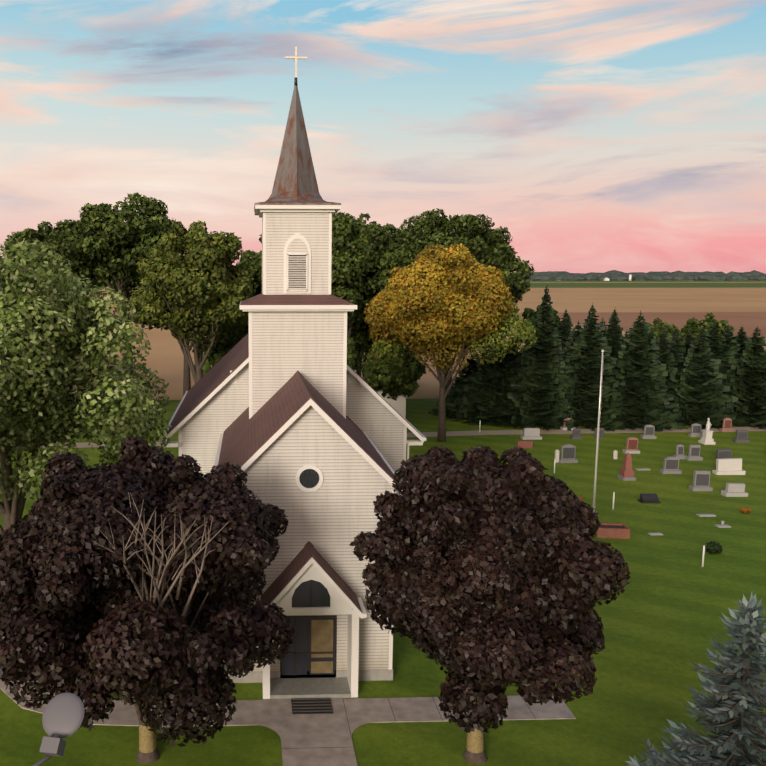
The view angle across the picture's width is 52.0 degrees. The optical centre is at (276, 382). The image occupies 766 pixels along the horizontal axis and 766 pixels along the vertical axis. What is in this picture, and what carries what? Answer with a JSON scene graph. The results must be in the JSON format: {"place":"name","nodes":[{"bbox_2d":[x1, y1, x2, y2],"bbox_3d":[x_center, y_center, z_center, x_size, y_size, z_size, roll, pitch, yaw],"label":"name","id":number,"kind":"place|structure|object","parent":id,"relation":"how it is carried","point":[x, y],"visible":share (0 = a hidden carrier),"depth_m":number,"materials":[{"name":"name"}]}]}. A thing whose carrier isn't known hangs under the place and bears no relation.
{"place":"outdoors","nodes":[
{"label":"outdoors","id":0,"kind":"place"},
{"bbox_2d":[0,633,575,765],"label":"walkway","id":1,"kind":"structure","parent":0,"point":[307,737],"depth_m":24.79,"materials":[{"name":"grey concrete"}]},
{"bbox_2d":[291,698,332,713],"bbox_3d":[1.169,10.618,25.438,1.320,0.032,0.900,0,8,-2],"label":"door mat","id":2,"kind":"object","parent":1,"relation":"on","point":[312,706],"depth_m":25.39,"materials":[{"name":"black rubber"}]},
{"bbox_2d":[282,697,535,748],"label":"pavement joints","id":3,"kind":"object","parent":1,"relation":"on","point":[394,718],"visible":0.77,"depth_m":24.76,"materials":[{"name":"grey concrete"}]},
{"bbox_2d":[159,46,425,698],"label":"church","id":4,"kind":"structure","parent":0,"point":[293,414],"depth_m":29.97,"materials":[{"name":"white wood"}]},
{"bbox_2d":[311,620,332,672],"bbox_3d":[1.596,9.156,26.860,0.760,1.960,0.001,0,8,-2],"label":"door pane","id":5,"kind":"structure","parent":4,"relation":"attached to","point":[321,635],"depth_m":26.84,"materials":[{"name":"yellow glass"}]},
{"bbox_2d":[0,398,765,765],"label":"lawn ground","id":6,"kind":"structure","parent":0,"point":[664,614],"depth_m":30.09,"materials":[{"name":"green plant"}]},
{"bbox_2d":[2,221,94,401],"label":"cottonwood","id":7,"kind":"object","parent":6,"relation":"on","point":[42,234],"visible":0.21,"depth_m":75.77,"materials":[{"name":"green plant"}]},
{"bbox_2d":[32,693,83,765],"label":"floodlight","id":8,"kind":"object","parent":6,"relation":"on","point":[63,715],"visible":1,"depth_m":12.16,"materials":[{"name":"grey"}]},
{"bbox_2d":[0,238,171,532],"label":"silver maple","id":9,"kind":"object","parent":6,"relation":"on","point":[55,343],"visible":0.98,"depth_m":31.64,"materials":[{"name":"green plant"}]},
{"bbox_2d":[51,192,188,396],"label":"cottonwood","id":10,"kind":"object","parent":6,"relation":"on","point":[107,242],"visible":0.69,"depth_m":72.46,"materials":[{"name":"green plant"}]},
{"bbox_2d":[0,435,294,763],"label":"maple","id":11,"kind":"object","parent":6,"relation":"on","point":[134,565],"visible":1,"depth_m":19.74,"materials":[{"name":"purple plant"}]},
{"bbox_2d":[128,294,200,395],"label":"tree","id":12,"kind":"object","parent":6,"relation":"on","point":[186,380],"visible":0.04,"depth_m":86.03,"materials":[{"name":"green plant"}]},
{"bbox_2d":[129,220,257,383],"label":"cottonwood","id":13,"kind":"object","parent":6,"relation":"on","point":[207,280],"visible":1,"depth_m":66.84,"materials":[{"name":"green plant"}]},
{"bbox_2d":[194,335,240,376],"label":"tree","id":14,"kind":"object","parent":6,"relation":"on","point":[219,351],"visible":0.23,"depth_m":76.26,"materials":[{"name":"green plant"}]},
{"bbox_2d":[236,234,261,322],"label":"cottonwood","id":15,"kind":"object","parent":6,"relation":"on","point":[254,261],"visible":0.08,"depth_m":81.39,"materials":[{"name":"green plant"}]},
{"bbox_2d":[347,337,359,374],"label":"tree","id":16,"kind":"object","parent":6,"relation":"on","point":[352,357],"visible":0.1,"depth_m":75.84,"materials":[{"name":"green plant"}]},
{"bbox_2d":[331,211,415,337],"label":"cottonwood","id":17,"kind":"object","parent":6,"relation":"on","point":[366,258],"visible":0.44,"depth_m":75.45,"materials":[{"name":"green plant"}]},
{"bbox_2d":[358,236,411,347],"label":"cottonwood","id":18,"kind":"object","parent":6,"relation":"on","point":[373,295],"depth_m":86.53,"materials":[{"name":"green plant"}]},
{"bbox_2d":[375,389,407,418],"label":"shed building","id":19,"kind":"structure","parent":6,"relation":"on","point":[399,405],"depth_m":74.67,"materials":[{"name":"white"}]},
{"bbox_2d":[360,344,425,400],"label":"tree","id":20,"kind":"object","parent":6,"relation":"on","point":[405,373],"visible":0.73,"depth_m":72.93,"materials":[{"name":"green plant"}]},
{"bbox_2d":[363,243,536,441],"bbox_3d":[14.118,-3.152,64.996,13.807,16.753,12.213,0,8,-2],"label":"autumn tree","id":21,"kind":"object","parent":6,"relation":"on","point":[444,303],"visible":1,"depth_m":62.10,"materials":[{"name":"yellow leaves"},{"name":"bark"}]},
{"bbox_2d":[428,355,478,420],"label":"spruce","id":22,"kind":"object","parent":6,"relation":"on","point":[456,390],"visible":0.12,"depth_m":78.37,"materials":[{"name":"green plant"}]},
{"bbox_2d":[375,208,534,386],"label":"cottonwood","id":23,"kind":"object","parent":6,"relation":"on","point":[484,242],"visible":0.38,"depth_m":78.34,"materials":[{"name":"green plant"}]},
{"bbox_2d":[447,342,511,424],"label":"spruce","id":24,"kind":"object","parent":6,"relation":"on","point":[468,399],"visible":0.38,"depth_m":75.01,"materials":[{"name":"green plant"}]},
{"bbox_2d":[349,445,629,764],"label":"maple","id":25,"kind":"object","parent":6,"relation":"on","point":[484,580],"visible":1,"depth_m":19.79,"materials":[{"name":"purple plant"}]},
{"bbox_2d":[448,346,530,426],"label":"spruce","id":26,"kind":"object","parent":6,"relation":"on","point":[462,410],"visible":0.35,"depth_m":74.31,"materials":[{"name":"green plant"}]},
{"bbox_2d":[473,340,542,428],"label":"spruce","id":27,"kind":"object","parent":6,"relation":"on","point":[515,369],"visible":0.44,"depth_m":73.91,"materials":[{"name":"green plant"}]},
{"bbox_2d":[517,440,532,447],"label":"headstone","id":28,"kind":"object","parent":6,"relation":"on","point":[525,443],"visible":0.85,"depth_m":63.71,"materials":[{"name":"red stone"}]},
{"bbox_2d":[521,428,541,439],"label":"headstone","id":29,"kind":"object","parent":6,"relation":"on","point":[531,434],"visible":0.9,"depth_m":67.11,"materials":[{"name":"stone"}]},
{"bbox_2d":[514,305,566,348],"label":"tree","id":30,"kind":"object","parent":6,"relation":"on","point":[529,314],"visible":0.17,"depth_m":82.04,"materials":[{"name":"green plant"}]},
{"bbox_2d":[506,286,580,430],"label":"spruce","id":31,"kind":"object","parent":6,"relation":"on","point":[542,385],"visible":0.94,"depth_m":71.88,"materials":[{"name":"green plant"}]},
{"bbox_2d":[554,308,573,348],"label":"spruce","id":32,"kind":"object","parent":6,"relation":"on","point":[565,326],"visible":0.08,"depth_m":78.38,"materials":[{"name":"green plant"}]},
{"bbox_2d":[561,418,574,429],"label":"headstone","id":33,"kind":"object","parent":6,"relation":"on","point":[564,427],"visible":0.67,"depth_m":71.15,"materials":[{"name":"stone"}]},
{"bbox_2d":[559,444,577,462],"bbox_3d":[22.196,5.370,58.819,1.400,1.460,0.530,-1,10,-5],"label":"headstone","id":34,"kind":"object","parent":6,"relation":"on","point":[568,451],"visible":0.92,"depth_m":58.68,"materials":[{"name":"grey stone"}]},
{"bbox_2d":[570,428,582,438],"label":"headstone","id":35,"kind":"object","parent":6,"relation":"on","point":[576,433],"visible":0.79,"depth_m":67.23,"materials":[{"name":"stone"}]},
{"bbox_2d":[562,320,600,427],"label":"spruce","id":36,"kind":"object","parent":6,"relation":"on","point":[574,333],"visible":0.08,"depth_m":76.04,"materials":[{"name":"green plant"}]},
{"bbox_2d":[592,349,603,510],"bbox_3d":[17.720,3.185,42.651,0.260,10.110,0.260,0,8,-2],"label":"flagpole","id":37,"kind":"object","parent":6,"relation":"on","point":[597,445],"visible":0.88,"depth_m":42.58,"materials":[{"name":"silver metal"}]},
{"bbox_2d":[594,428,603,438],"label":"headstone","id":38,"kind":"object","parent":6,"relation":"on","point":[601,432],"visible":0.88,"depth_m":67.32,"materials":[{"name":"stone"}]},
{"bbox_2d":[562,305,636,430],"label":"spruce","id":39,"kind":"object","parent":6,"relation":"on","point":[582,369],"visible":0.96,"depth_m":72.56,"materials":[{"name":"green plant"}]},
{"bbox_2d":[600,317,606,334],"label":"spruce","id":40,"kind":"object","parent":6,"relation":"on","point":[602,322],"visible":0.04,"depth_m":78.07,"materials":[{"name":"green plant"}]},
{"bbox_2d":[595,523,629,538],"bbox_3d":[18.266,8.066,42.252,1.700,0.550,1.000,1,8,6],"label":"brick planter","id":41,"kind":"object","parent":6,"relation":"on","point":[615,530],"visible":0.75,"depth_m":41.79,"materials":[{"name":"brick"}]},
{"bbox_2d":[603,309,626,372],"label":"spruce","id":42,"kind":"object","parent":6,"relation":"on","point":[613,335],"visible":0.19,"depth_m":75.95,"materials":[{"name":"green plant"}]},
{"bbox_2d":[613,450,617,458],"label":"headstone","id":43,"kind":"object","parent":6,"relation":"on","point":[615,452],"visible":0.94,"depth_m":59.84,"materials":[{"name":"white stone"}]},
{"bbox_2d":[613,330,628,368],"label":"spruce","id":44,"kind":"object","parent":6,"relation":"on","point":[626,335],"depth_m":75.88,"materials":[{"name":"green plant"}]},
{"bbox_2d":[617,453,635,480],"bbox_3d":[24.493,5.796,53.941,0.900,1.950,0.900,0,8,-2],"label":"obelisk","id":45,"kind":"object","parent":6,"relation":"on","point":[626,472],"visible":0.96,"depth_m":53.70,"materials":[{"name":"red stone"}]},
{"bbox_2d":[623,437,639,453],"bbox_3d":[28.488,4.990,61.935,1.200,1.360,0.530,1,8,-2],"label":"headstone","id":46,"kind":"object","parent":6,"relation":"on","point":[631,445],"visible":0.88,"depth_m":61.78,"materials":[{"name":"stone"}]},
{"bbox_2d":[604,311,688,431],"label":"spruce","id":47,"kind":"object","parent":6,"relation":"on","point":[645,400],"visible":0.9,"depth_m":72.21,"materials":[{"name":"green plant"}]},
{"bbox_2d":[640,425,656,438],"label":"headstone","id":48,"kind":"object","parent":6,"relation":"on","point":[648,431],"visible":0.94,"depth_m":67.41,"materials":[{"name":"grey stone"}]},
{"bbox_2d":[638,493,660,502],"bbox_3d":[23.406,7.251,48.515,1.160,0.550,0.600,0,8,-2],"label":"slant marker","id":49,"kind":"object","parent":6,"relation":"on","point":[648,497],"visible":0.9,"depth_m":48.40,"materials":[{"name":"black stone"}]},
{"bbox_2d":[647,326,658,350],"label":"spruce","id":50,"kind":"object","parent":6,"relation":"on","point":[652,335],"visible":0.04,"depth_m":78.02,"materials":[{"name":"green plant"}]},
{"bbox_2d":[644,318,679,344],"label":"tree","id":51,"kind":"object","parent":6,"relation":"on","point":[658,328],"visible":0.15,"depth_m":82.90,"materials":[{"name":"green plant"}]},
{"bbox_2d":[652,327,684,422],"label":"spruce","id":52,"kind":"object","parent":6,"relation":"on","point":[666,355],"visible":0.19,"depth_m":75.45,"materials":[{"name":"green plant"}]},
{"bbox_2d":[659,456,681,473],"bbox_3d":[28.381,5.917,55.588,1.350,1.260,0.530,0,9,1],"label":"headstone","id":53,"kind":"object","parent":6,"relation":"on","point":[670,464],"visible":0.96,"depth_m":55.43,"materials":[{"name":"grey stone"}]},
{"bbox_2d":[667,328,685,375],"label":"spruce","id":54,"kind":"object","parent":6,"relation":"on","point":[677,349],"visible":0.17,"depth_m":76.20,"materials":[{"name":"green plant"}]},
{"bbox_2d":[673,444,686,458],"bbox_3d":[31.358,5.349,60.077,0.900,1.158,0.480,-2,6,-3],"label":"headstone","id":55,"kind":"object","parent":6,"relation":"on","point":[679,451],"visible":0.9,"depth_m":59.96,"materials":[{"name":"grey stone"}]},
{"bbox_2d":[682,328,694,359],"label":"spruce","id":56,"kind":"object","parent":6,"relation":"on","point":[688,340],"visible":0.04,"depth_m":78.40,"materials":[{"name":"green plant"}]},
{"bbox_2d":[685,445,702,460],"bbox_3d":[32.249,5.382,59.647,1.150,1.210,0.500,1,6,-5],"label":"headstone","id":57,"kind":"object","parent":6,"relation":"on","point":[694,453],"visible":0.85,"depth_m":59.50,"materials":[{"name":"grey stone"}]},
{"bbox_2d":[625,593,765,765],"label":"blue spruce","id":58,"kind":"object","parent":6,"relation":"on","point":[736,717],"visible":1,"depth_m":13.16,"materials":[{"name":"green plant"}]},
{"bbox_2d":[688,423,702,436],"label":"headstone","id":59,"kind":"object","parent":6,"relation":"on","point":[695,429],"visible":0.92,"depth_m":68.27,"materials":[{"name":"grey stone"}]},
{"bbox_2d":[688,470,712,490],"bbox_3d":[28.131,6.476,51.176,1.350,1.360,0.530,1,6,-2],"label":"headstone","id":60,"kind":"object","parent":6,"relation":"on","point":[701,480],"visible":0.9,"depth_m":51.02,"materials":[{"name":"grey stone"}]},
{"bbox_2d":[666,326,737,429],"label":"spruce","id":61,"kind":"object","parent":6,"relation":"on","point":[700,398],"visible":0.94,"depth_m":72.96,"materials":[{"name":"green plant"}]},
{"bbox_2d":[701,545,704,566],"bbox_3d":[20.800,8.427,37.661,0.092,1.090,0.092,-4,9,-24],"label":"boundary post","id":62,"kind":"object","parent":6,"relation":"on","point":[703,553],"visible":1,"depth_m":37.64,"materials":[{"name":"white"}]},
{"bbox_2d":[696,514,715,516],"bbox_3d":[25.446,7.836,45.761,1.000,0.105,0.350,0,8,-2],"label":"flat marker","id":63,"kind":"object","parent":6,"relation":"on","point":[706,515],"visible":0.89,"depth_m":45.62,"materials":[{"name":"stone"}]},
{"bbox_2d":[678,312,734,339],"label":"deciduous tree","id":64,"kind":"object","parent":6,"relation":"on","point":[693,324],"visible":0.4,"depth_m":83.70,"materials":[{"name":"green plant"}]},
{"bbox_2d":[698,418,715,444],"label":"statue monument","id":65,"kind":"object","parent":6,"relation":"on","point":[706,438],"visible":1,"depth_m":65.20,"materials":[{"name":"white stone"}]},
{"bbox_2d":[705,541,722,553],"bbox_3d":[22.385,8.433,39.520,0.924,0.716,0.784,0,8,-2],"label":"shrub","id":66,"kind":"object","parent":6,"relation":"on","point":[714,547],"visible":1,"depth_m":39.34,"materials":[{"name":"green plant"}]},
{"bbox_2d":[715,521,730,527],"bbox_3d":[25.301,7.995,43.784,0.700,0.330,0.400,0,8,-2],"label":"flat marker","id":67,"kind":"object","parent":6,"relation":"on","point":[722,525],"visible":0.96,"depth_m":43.75,"materials":[{"name":"stone"}]},
{"bbox_2d":[716,449,731,457],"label":"headstone","id":68,"kind":"object","parent":6,"relation":"on","point":[723,453],"visible":0.85,"depth_m":60.11,"materials":[{"name":"stone"}]},
{"bbox_2d":[697,322,751,426],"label":"spruce","id":69,"kind":"object","parent":6,"relation":"on","point":[714,337],"visible":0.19,"depth_m":75.55,"materials":[{"name":"green plant"}]},
{"bbox_2d":[719,418,733,431],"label":"headstone","id":70,"kind":"object","parent":6,"relation":"on","point":[727,424],"visible":0.94,"depth_m":70.36,"materials":[{"name":"stone"}]},
{"bbox_2d":[712,458,745,474],"bbox_3d":[32.431,5.996,55.385,2.050,1.160,0.580,-2,6,0],"label":"headstone","id":71,"kind":"object","parent":6,"relation":"on","point":[728,466],"visible":0.94,"depth_m":55.21,"materials":[{"name":"white stone"}]},
{"bbox_2d":[720,324,748,424],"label":"spruce","id":72,"kind":"object","parent":6,"relation":"on","point":[731,344],"visible":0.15,"depth_m":76.22,"materials":[{"name":"green plant"}]},
{"bbox_2d":[721,483,747,496],"bbox_3d":[29.623,6.899,49.934,1.450,0.860,0.580,1,10,-3],"label":"headstone","id":73,"kind":"object","parent":6,"relation":"on","point":[734,490],"visible":0.85,"depth_m":49.75,"materials":[{"name":"stone"}]},
{"bbox_2d":[732,327,748,356],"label":"spruce","id":74,"kind":"object","parent":6,"relation":"on","point":[741,338],"visible":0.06,"depth_m":78.46,"materials":[{"name":"green plant"}]},
{"bbox_2d":[732,430,749,442],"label":"headstone","id":75,"kind":"object","parent":6,"relation":"on","point":[741,436],"visible":0.88,"depth_m":65.85,"materials":[{"name":"stone"}]},
{"bbox_2d":[722,325,765,428],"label":"spruce","id":76,"kind":"object","parent":6,"relation":"on","point":[750,364],"visible":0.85,"depth_m":73.46,"materials":[{"name":"green plant"}]},
{"bbox_2d":[740,507,751,512],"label":"grave flowers","id":77,"kind":"object","parent":6,"relation":"on","point":[744,510],"visible":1,"depth_m":46.17,"materials":[{"name":"orange plant"}]},
{"bbox_2d":[0,0,765,273],"label":"sky","id":78,"kind":"structure","parent":0,"point":[626,136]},
{"bbox_2d":[11,427,765,448],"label":"gravel lane","id":79,"kind":"structure","parent":0,"point":[448,433],"depth_m":70.12,"materials":[{"name":"grey gravel"}]},
{"bbox_2d":[71,280,765,399],"bbox_3d":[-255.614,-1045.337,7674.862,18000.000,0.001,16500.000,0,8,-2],"label":"ground","id":80,"kind":"structure","parent":0,"point":[165,357],"depth_m":362.27,"materials":[{"name":"brown soil"}]},
{"bbox_2d":[205,318,248,346],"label":"tree","id":81,"kind":"object","parent":80,"relation":"on","point":[241,334],"visible":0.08,"depth_m":89.01,"materials":[{"name":"green plant"}]},
{"bbox_2d":[350,313,396,378],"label":"tree","id":82,"kind":"object","parent":80,"relation":"on","point":[360,335],"visible":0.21,"depth_m":90.66,"materials":[{"name":"green plant"}]},
{"bbox_2d":[395,338,432,354],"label":"tree","id":83,"kind":"object","parent":80,"relation":"on","point":[407,347],"depth_m":94.78,"materials":[{"name":"green plant"}]},
{"bbox_2d":[111,270,765,280],"bbox_3d":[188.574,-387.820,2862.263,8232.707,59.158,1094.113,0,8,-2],"label":"distant treeline","id":84,"kind":"object","parent":80,"relation":"on","point":[678,275],"visible":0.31,"depth_m":2552.67,"materials":[{"name":"green plant"}]},
{"bbox_2d":[92,283,765,287],"bbox_3d":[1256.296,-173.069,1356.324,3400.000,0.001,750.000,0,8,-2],"label":"green field","id":85,"kind":"structure","parent":0,"point":[649,285],"depth_m":1183.26,"materials":[{"name":"green plant"}]},
{"bbox_2d":[111,281,765,281],"bbox_3d":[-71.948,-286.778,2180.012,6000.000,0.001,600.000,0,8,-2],"label":"green field","id":86,"kind":"structure","parent":0,"point":[645,281],"depth_m":2082.64,"materials":[{"name":"green plant"}]},
{"bbox_2d":[555,449,558,462],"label":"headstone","id":87,"kind":"object","parent":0,"point":[557,455],"visible":0.94,"depth_m":58.72,"materials":[{"name":"white stone"}]},
{"bbox_2d":[517,312,765,339],"bbox_3d":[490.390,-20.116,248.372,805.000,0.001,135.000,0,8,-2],"label":"brown field","id":88,"kind":"structure","parent":0,"point":[748,322],"depth_m":259.33,"materials":[{"name":"brown soil"}]}
]}

